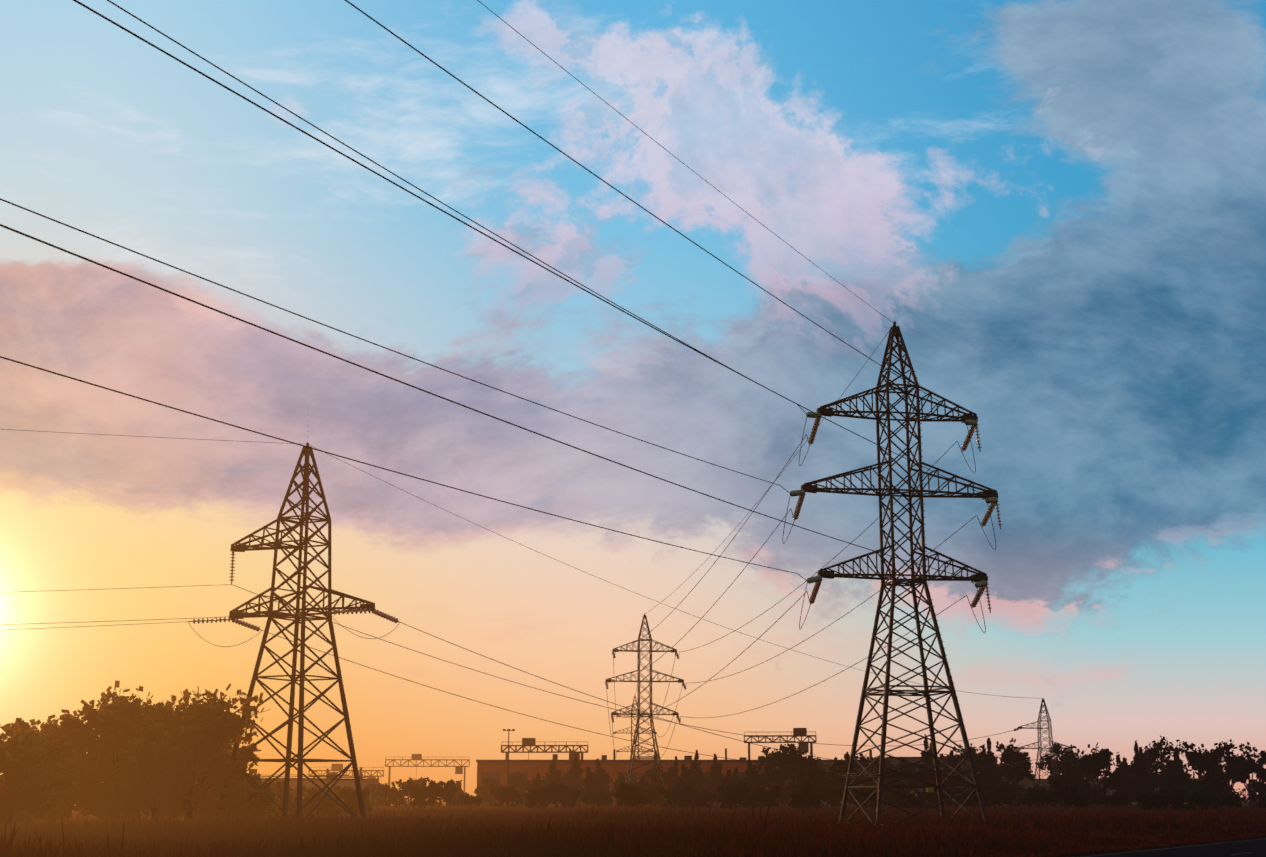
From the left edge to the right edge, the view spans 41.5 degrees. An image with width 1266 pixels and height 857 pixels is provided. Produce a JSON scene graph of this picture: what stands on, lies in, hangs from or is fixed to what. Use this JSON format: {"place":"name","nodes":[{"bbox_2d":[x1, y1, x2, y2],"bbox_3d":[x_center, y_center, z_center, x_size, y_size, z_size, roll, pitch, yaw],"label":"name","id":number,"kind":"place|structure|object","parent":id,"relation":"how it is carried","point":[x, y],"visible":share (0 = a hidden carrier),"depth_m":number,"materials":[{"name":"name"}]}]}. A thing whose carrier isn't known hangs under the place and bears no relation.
{"place":"outdoors","nodes":[
{"label":"outdoors","id":0,"kind":"place"},
{"bbox_2d":[501,738,587,759],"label":"gantry crane","id":1,"kind":"object","parent":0,"point":[530,742],"visible":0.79,"depth_m":445.10,"materials":[{"name":"metal"}]},
{"bbox_2d":[0,0,1265,798],"label":"sky","id":2,"kind":"structure","parent":0,"point":[1056,208],"materials":[{"name":"blue"}]},
{"bbox_2d":[0,799,1265,856],"bbox_3d":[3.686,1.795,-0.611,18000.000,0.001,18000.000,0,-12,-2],"label":"ground","id":3,"kind":"structure","parent":0,"point":[444,804],"depth_m":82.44,"materials":[{"name":"plant"}]},
{"bbox_2d":[0,727,32,823],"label":"tree","id":4,"kind":"object","parent":3,"relation":"on","point":[3,759],"visible":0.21,"depth_m":100.66,"materials":[{"name":"brown plant"}]},
{"bbox_2d":[0,722,76,824],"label":"tree","id":5,"kind":"object","parent":3,"relation":"on","point":[37,757],"visible":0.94,"depth_m":100.05,"materials":[{"name":"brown plant"}]},
{"bbox_2d":[4,709,121,822],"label":"tree","id":6,"kind":"object","parent":3,"relation":"on","point":[70,728],"visible":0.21,"depth_m":114.64,"materials":[{"name":"brown plant"}]},
{"bbox_2d":[45,680,188,820],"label":"tree","id":7,"kind":"object","parent":3,"relation":"on","point":[106,714],"visible":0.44,"depth_m":115.05,"materials":[{"name":"brown plant"}]},
{"bbox_2d":[85,700,228,820],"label":"tree","id":8,"kind":"object","parent":3,"relation":"on","point":[152,750],"visible":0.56,"depth_m":113.51,"materials":[{"name":"brown plant"}]},
{"bbox_2d":[112,683,272,820],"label":"tree","id":9,"kind":"object","parent":3,"relation":"on","point":[220,767],"visible":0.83,"depth_m":115.28,"materials":[{"name":"brown plant"}]},
{"bbox_2d":[192,744,281,817],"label":"tree","id":10,"kind":"object","parent":3,"relation":"on","point":[262,808],"visible":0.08,"depth_m":121.81,"materials":[{"name":"brown plant"}]},
{"bbox_2d":[265,780,303,817],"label":"tree","id":11,"kind":"object","parent":3,"relation":"on","point":[278,788],"visible":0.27,"depth_m":141.17,"materials":[{"name":"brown plant"}]},
{"bbox_2d":[196,767,377,800],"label":"factory hall","id":12,"kind":"structure","parent":3,"relation":"on","point":[307,783],"depth_m":308.91,"materials":[{"name":"concrete"}]},
{"bbox_2d":[216,420,374,820],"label":"pylon","id":13,"kind":"object","parent":3,"relation":"on","point":[270,613],"visible":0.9,"depth_m":120.57,"materials":[{"name":"metal"}]},
{"bbox_2d":[0,0,1065,769],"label":"conductors","id":14,"kind":"object","parent":13,"relation":"on","point":[494,388],"visible":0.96,"depth_m":70.61,"materials":[{"name":"grey"}]},
{"bbox_2d":[302,786,343,816],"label":"bush","id":15,"kind":"object","parent":3,"relation":"on","point":[328,805],"visible":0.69,"depth_m":151.62,"materials":[{"name":"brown plant"}]},
{"bbox_2d":[308,764,383,783],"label":"gantry crane","id":16,"kind":"object","parent":3,"relation":"on","point":[337,767],"visible":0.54,"depth_m":500.52,"materials":[{"name":"metal"}]},
{"bbox_2d":[332,785,376,813],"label":"bush","id":17,"kind":"object","parent":3,"relation":"on","point":[349,796],"visible":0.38,"depth_m":161.85,"materials":[{"name":"brown plant"}]},
{"bbox_2d":[367,779,406,807],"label":"shrub","id":18,"kind":"object","parent":3,"relation":"on","point":[391,795],"visible":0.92,"depth_m":246.18,"materials":[{"name":"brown plant"}]},
{"bbox_2d":[403,777,423,804],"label":"tree","id":19,"kind":"object","parent":3,"relation":"on","point":[420,781],"visible":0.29,"depth_m":328.30,"materials":[{"name":"brown plant"}]},
{"bbox_2d":[398,777,446,808],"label":"shrub","id":20,"kind":"object","parent":3,"relation":"on","point":[420,795],"visible":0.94,"depth_m":235.51,"materials":[{"name":"brown plant"}]},
{"bbox_2d":[385,754,469,792],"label":"gantry crane","id":21,"kind":"object","parent":3,"relation":"on","point":[458,769],"visible":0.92,"depth_m":582.61,"materials":[{"name":"metal"}]},
{"bbox_2d":[426,779,459,806],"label":"shrub","id":22,"kind":"object","parent":3,"relation":"on","point":[447,796],"visible":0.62,"depth_m":242.51,"materials":[{"name":"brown plant"}]},
{"bbox_2d":[446,780,466,804],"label":"tree","id":23,"kind":"object","parent":3,"relation":"on","point":[458,784],"visible":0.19,"depth_m":333.91,"materials":[{"name":"brown plant"}]},
{"bbox_2d":[458,793,481,806],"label":"shrub","id":24,"kind":"object","parent":3,"relation":"on","point":[467,799],"visible":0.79,"depth_m":245.92,"materials":[{"name":"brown plant"}]},
{"bbox_2d":[474,775,498,806],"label":"tree","id":25,"kind":"object","parent":3,"relation":"on","point":[482,791],"visible":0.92,"depth_m":329.18,"materials":[{"name":"brown plant"}]},
{"bbox_2d":[489,785,523,806],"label":"shrub","id":26,"kind":"object","parent":3,"relation":"on","point":[503,794],"visible":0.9,"depth_m":260.16,"materials":[{"name":"brown plant"}]},
{"bbox_2d":[503,729,514,805],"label":"lamp post","id":27,"kind":"object","parent":3,"relation":"on","point":[508,730],"visible":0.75,"depth_m":293.11,"materials":[{"name":"metal"}]},
{"bbox_2d":[509,771,531,806],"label":"tree","id":28,"kind":"object","parent":3,"relation":"on","point":[519,781],"visible":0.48,"depth_m":321.52,"materials":[{"name":"brown plant"}]},
{"bbox_2d":[521,773,548,804],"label":"tree","id":29,"kind":"object","parent":3,"relation":"on","point":[537,782],"visible":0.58,"depth_m":292.07,"materials":[{"name":"brown plant"}]},
{"bbox_2d":[524,781,565,808],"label":"shrub","id":30,"kind":"object","parent":3,"relation":"on","point":[549,794],"visible":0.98,"depth_m":238.56,"materials":[{"name":"brown plant"}]},
{"bbox_2d":[542,759,567,805],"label":"tree","id":31,"kind":"object","parent":3,"relation":"on","point":[555,776],"visible":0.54,"depth_m":317.10,"materials":[{"name":"brown plant"}]},
{"bbox_2d":[555,785,580,807],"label":"shrub","id":32,"kind":"object","parent":3,"relation":"on","point":[569,797],"visible":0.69,"depth_m":251.11,"materials":[{"name":"brown plant"}]},
{"bbox_2d":[563,754,582,803],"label":"tree","id":33,"kind":"object","parent":3,"relation":"on","point":[573,776],"visible":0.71,"depth_m":321.93,"materials":[{"name":"brown plant"}]},
{"bbox_2d":[579,766,605,803],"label":"tree","id":34,"kind":"object","parent":3,"relation":"on","point":[591,781],"visible":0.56,"depth_m":288.78,"materials":[{"name":"brown plant"}]},
{"bbox_2d":[580,790,614,806],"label":"shrub","id":35,"kind":"object","parent":3,"relation":"on","point":[597,798],"visible":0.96,"depth_m":269.69,"materials":[{"name":"brown plant"}]},
{"bbox_2d":[594,758,612,797],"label":"tree","id":36,"kind":"object","parent":3,"relation":"on","point":[601,774],"visible":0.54,"depth_m":312.00,"materials":[{"name":"brown plant"}]},
{"bbox_2d":[612,772,634,802],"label":"tree","id":37,"kind":"object","parent":3,"relation":"on","point":[616,783],"visible":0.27,"depth_m":326.76,"materials":[{"name":"brown plant"}]},
{"bbox_2d":[614,781,647,807],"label":"shrub","id":38,"kind":"object","parent":3,"relation":"on","point":[624,792],"visible":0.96,"depth_m":226.15,"materials":[{"name":"brown plant"}]},
{"bbox_2d":[613,696,656,759],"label":"pylon","id":39,"kind":"object","parent":3,"relation":"on","point":[631,727],"visible":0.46,"depth_m":518.44,"materials":[{"name":"metal"}]},
{"bbox_2d":[626,775,654,803],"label":"tree","id":40,"kind":"object","parent":3,"relation":"on","point":[641,782],"visible":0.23,"depth_m":292.77,"materials":[{"name":"brown plant"}]},
{"bbox_2d":[605,613,683,804],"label":"pylon","id":41,"kind":"object","parent":3,"relation":"on","point":[638,650],"visible":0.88,"depth_m":283.48,"materials":[{"name":"metal"}]},
{"bbox_2d":[632,783,667,805],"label":"shrub","id":42,"kind":"object","parent":3,"relation":"on","point":[650,792],"visible":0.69,"depth_m":272.67,"materials":[{"name":"brown plant"}]},
{"bbox_2d":[644,753,671,803],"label":"tree","id":43,"kind":"object","parent":3,"relation":"on","point":[665,775],"visible":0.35,"depth_m":314.24,"materials":[{"name":"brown plant"}]},
{"bbox_2d":[666,756,678,804],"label":"tree","id":44,"kind":"object","parent":3,"relation":"on","point":[673,771],"visible":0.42,"depth_m":322.58,"materials":[{"name":"brown plant"}]},
{"bbox_2d":[657,783,700,807],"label":"shrub","id":45,"kind":"object","parent":3,"relation":"on","point":[675,796],"visible":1,"depth_m":242.78,"materials":[{"name":"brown plant"}]},
{"bbox_2d":[476,748,885,806],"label":"factory hall","id":46,"kind":"structure","parent":3,"relation":"on","point":[530,769],"depth_m":352.60,"materials":[{"name":"brick"}]},
{"bbox_2d":[670,764,699,802],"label":"tree","id":47,"kind":"object","parent":3,"relation":"on","point":[685,778],"visible":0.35,"depth_m":289.13,"materials":[{"name":"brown plant"}]},
{"bbox_2d":[688,750,708,793],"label":"tree","id":48,"kind":"object","parent":3,"relation":"on","point":[695,771],"visible":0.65,"depth_m":317.74,"materials":[{"name":"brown plant"}]},
{"bbox_2d":[704,754,723,806],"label":"tree","id":49,"kind":"object","parent":3,"relation":"on","point":[714,777],"visible":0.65,"depth_m":321.94,"materials":[{"name":"brown plant"}]},
{"bbox_2d":[714,769,733,797],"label":"tree","id":50,"kind":"object","parent":3,"relation":"on","point":[726,779],"visible":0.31,"depth_m":292.57,"materials":[{"name":"brown plant"}]},
{"bbox_2d":[730,766,740,805],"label":"tree","id":51,"kind":"object","parent":3,"relation":"on","point":[734,775],"visible":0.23,"depth_m":327.38,"materials":[{"name":"brown plant"}]},
{"bbox_2d":[717,779,758,809],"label":"shrub","id":52,"kind":"object","parent":3,"relation":"on","point":[727,799],"visible":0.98,"depth_m":225.95,"materials":[{"name":"brown plant"}]},
{"bbox_2d":[740,760,768,804],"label":"tree","id":53,"kind":"object","parent":3,"relation":"on","point":[753,778],"visible":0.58,"depth_m":288.38,"materials":[{"name":"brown plant"}]},
{"bbox_2d":[749,785,782,808],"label":"shrub","id":54,"kind":"object","parent":3,"relation":"on","point":[765,798],"visible":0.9,"depth_m":235.04,"materials":[{"name":"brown plant"}]},
{"bbox_2d":[756,747,804,805],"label":"tree","id":55,"kind":"object","parent":3,"relation":"on","point":[771,759],"visible":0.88,"depth_m":291.72,"materials":[{"name":"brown plant"}]},
{"bbox_2d":[766,742,819,803],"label":"tree","id":56,"kind":"object","parent":3,"relation":"on","point":[800,758],"visible":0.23,"depth_m":296.65,"materials":[{"name":"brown plant"}]},
{"bbox_2d":[788,782,823,809],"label":"shrub","id":57,"kind":"object","parent":3,"relation":"on","point":[806,796],"visible":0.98,"depth_m":226.56,"materials":[{"name":"brown plant"}]},
{"bbox_2d":[787,752,830,802],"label":"tree","id":58,"kind":"object","parent":3,"relation":"on","point":[815,774],"visible":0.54,"depth_m":292.28,"materials":[{"name":"brown plant"}]},
{"bbox_2d":[827,757,850,802],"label":"tree","id":59,"kind":"object","parent":3,"relation":"on","point":[831,774],"visible":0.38,"depth_m":314.04,"materials":[{"name":"brown plant"}]},
{"bbox_2d":[833,752,882,805],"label":"tree","id":60,"kind":"object","parent":3,"relation":"on","point":[841,770],"visible":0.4,"depth_m":284.15,"materials":[{"name":"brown plant"}]},
{"bbox_2d":[849,784,877,807],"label":"shrub","id":61,"kind":"object","parent":3,"relation":"on","point":[861,798],"visible":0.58,"depth_m":235.20,"materials":[{"name":"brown plant"}]},
{"bbox_2d":[861,753,902,803],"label":"tree","id":62,"kind":"object","parent":3,"relation":"on","point":[887,762],"visible":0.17,"depth_m":287.23,"materials":[{"name":"brown plant"}]},
{"bbox_2d":[801,321,997,824],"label":"pylon","id":63,"kind":"object","parent":3,"relation":"on","point":[920,579],"visible":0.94,"depth_m":109.61,"materials":[{"name":"metal"}]},
{"bbox_2d":[188,412,1071,751],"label":"insulators","id":64,"kind":"object","parent":63,"relation":"attached to","point":[982,584],"visible":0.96,"depth_m":112.54,"materials":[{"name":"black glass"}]},
{"bbox_2d":[884,757,925,799],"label":"tree","id":65,"kind":"object","parent":3,"relation":"on","point":[912,782],"visible":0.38,"depth_m":282.67,"materials":[{"name":"brown plant"}]},
{"bbox_2d":[893,788,928,808],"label":"shrub","id":66,"kind":"object","parent":3,"relation":"on","point":[909,804],"visible":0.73,"depth_m":229.81,"materials":[{"name":"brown plant"}]},
{"bbox_2d":[813,757,1029,805],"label":"factory hall","id":67,"kind":"structure","parent":3,"relation":"on","point":[1025,783],"depth_m":338.11,"materials":[{"name":"concrete"}]},
{"bbox_2d":[915,734,942,802],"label":"tree","id":68,"kind":"object","parent":3,"relation":"on","point":[930,762],"visible":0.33,"depth_m":288.58,"materials":[{"name":"brown plant"}]},
{"bbox_2d":[941,750,966,804],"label":"tree","id":69,"kind":"object","parent":3,"relation":"on","point":[951,782],"visible":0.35,"depth_m":280.64,"materials":[{"name":"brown plant"}]},
{"bbox_2d":[939,743,993,804],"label":"tree","id":70,"kind":"object","parent":3,"relation":"on","point":[973,752],"visible":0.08,"depth_m":317.02,"materials":[{"name":"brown plant"}]},
{"bbox_2d":[965,738,1009,804],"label":"tree","id":71,"kind":"object","parent":3,"relation":"on","point":[991,775],"visible":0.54,"depth_m":288.32,"materials":[{"name":"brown plant"}]},
{"bbox_2d":[994,738,1034,803],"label":"tree","id":72,"kind":"object","parent":3,"relation":"on","point":[1016,774],"visible":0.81,"depth_m":290.38,"materials":[{"name":"brown plant"}]},
{"bbox_2d":[1014,784,1054,807],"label":"shrub","id":73,"kind":"object","parent":3,"relation":"on","point":[1035,795],"visible":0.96,"depth_m":242.58,"materials":[{"name":"brown plant"}]},
{"bbox_2d":[1017,694,1071,806],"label":"pylon","id":74,"kind":"object","parent":3,"relation":"on","point":[1048,720],"visible":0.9,"depth_m":275.87,"materials":[{"name":"metal"}]},
{"bbox_2d":[1035,747,1096,805],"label":"tree","id":75,"kind":"object","parent":3,"relation":"on","point":[1068,774],"visible":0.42,"depth_m":305.84,"materials":[{"name":"brown plant"}]},
{"bbox_2d":[1043,776,1092,808],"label":"shrub","id":76,"kind":"object","parent":3,"relation":"on","point":[1070,795],"visible":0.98,"depth_m":220.25,"materials":[{"name":"brown plant"}]},
{"bbox_2d":[1053,743,1103,805],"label":"tree","id":77,"kind":"object","parent":3,"relation":"on","point":[1075,756],"visible":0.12,"depth_m":312.74,"materials":[{"name":"brown plant"}]},
{"bbox_2d":[1076,743,1118,804],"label":"tree","id":78,"kind":"object","parent":3,"relation":"on","point":[1096,763],"visible":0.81,"depth_m":276.07,"materials":[{"name":"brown plant"}]},
{"bbox_2d":[1100,790,1131,807],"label":"shrub","id":79,"kind":"object","parent":3,"relation":"on","point":[1119,798],"visible":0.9,"depth_m":234.88,"materials":[{"name":"brown plant"}]},
{"bbox_2d":[1030,771,1202,804],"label":"factory hall","id":80,"kind":"structure","parent":3,"relation":"on","point":[1109,791],"depth_m":482.35,"materials":[{"name":"concrete"}]},
{"bbox_2d":[1111,752,1135,804],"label":"tree","id":81,"kind":"object","parent":3,"relation":"on","point":[1123,781],"visible":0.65,"depth_m":305.30,"materials":[{"name":"brown plant"}]},
{"bbox_2d":[1125,740,1157,805],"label":"tree","id":82,"kind":"object","parent":3,"relation":"on","point":[1142,780],"visible":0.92,"depth_m":295.21,"materials":[{"name":"brown plant"}]},
{"bbox_2d":[1136,789,1169,810],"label":"shrub","id":83,"kind":"object","parent":3,"relation":"on","point":[1151,799],"visible":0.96,"depth_m":217.73,"materials":[{"name":"brown plant"}]},
{"bbox_2d":[1138,736,1194,803],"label":"tree","id":84,"kind":"object","parent":3,"relation":"on","point":[1152,754],"visible":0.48,"depth_m":308.23,"materials":[{"name":"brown plant"}]},
{"bbox_2d":[1156,787,1189,809],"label":"shrub","id":85,"kind":"object","parent":3,"relation":"on","point":[1176,798],"visible":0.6,"depth_m":221.96,"materials":[{"name":"brown plant"}]},
{"bbox_2d":[1159,748,1188,801],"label":"tree","id":86,"kind":"object","parent":3,"relation":"on","point":[1174,776],"visible":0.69,"depth_m":297.02,"materials":[{"name":"brown plant"}]},
{"bbox_2d":[1184,789,1218,810],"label":"shrub","id":87,"kind":"object","parent":3,"relation":"on","point":[1201,799],"visible":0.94,"depth_m":213.03,"materials":[{"name":"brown plant"}]},
{"bbox_2d":[1183,744,1227,804],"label":"tree","id":88,"kind":"object","parent":3,"relation":"on","point":[1214,778],"visible":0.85,"depth_m":283.99,"materials":[{"name":"brown plant"}]},
{"bbox_2d":[1212,793,1242,808],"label":"shrub","id":89,"kind":"object","parent":3,"relation":"on","point":[1226,799],"visible":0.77,"depth_m":228.84,"materials":[{"name":"brown plant"}]},
{"bbox_2d":[1206,739,1251,804],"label":"tree","id":90,"kind":"object","parent":3,"relation":"on","point":[1219,751],"visible":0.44,"depth_m":291.94,"materials":[{"name":"brown plant"}]},
{"bbox_2d":[1225,742,1265,805],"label":"tree","id":91,"kind":"object","parent":3,"relation":"on","point":[1258,770],"visible":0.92,"depth_m":287.06,"materials":[{"name":"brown plant"}]},
{"bbox_2d":[1255,793,1265,807],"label":"shrub","id":92,"kind":"object","parent":3,"relation":"on","point":[1261,802],"visible":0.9,"depth_m":239.45,"materials":[{"name":"brown plant"}]},
{"bbox_2d":[744,728,816,759],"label":"gantry crane","id":93,"kind":"object","parent":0,"point":[801,733],"visible":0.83,"depth_m":430.30,"materials":[{"name":"metal"}]},
{"bbox_2d":[1067,838,1265,856],"bbox_3d":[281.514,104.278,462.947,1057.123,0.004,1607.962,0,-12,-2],"label":"road","id":94,"kind":"structure","parent":0,"point":[1248,848],"depth_m":60.60,"materials":[{"name":"grey asphalt"}]}
]}

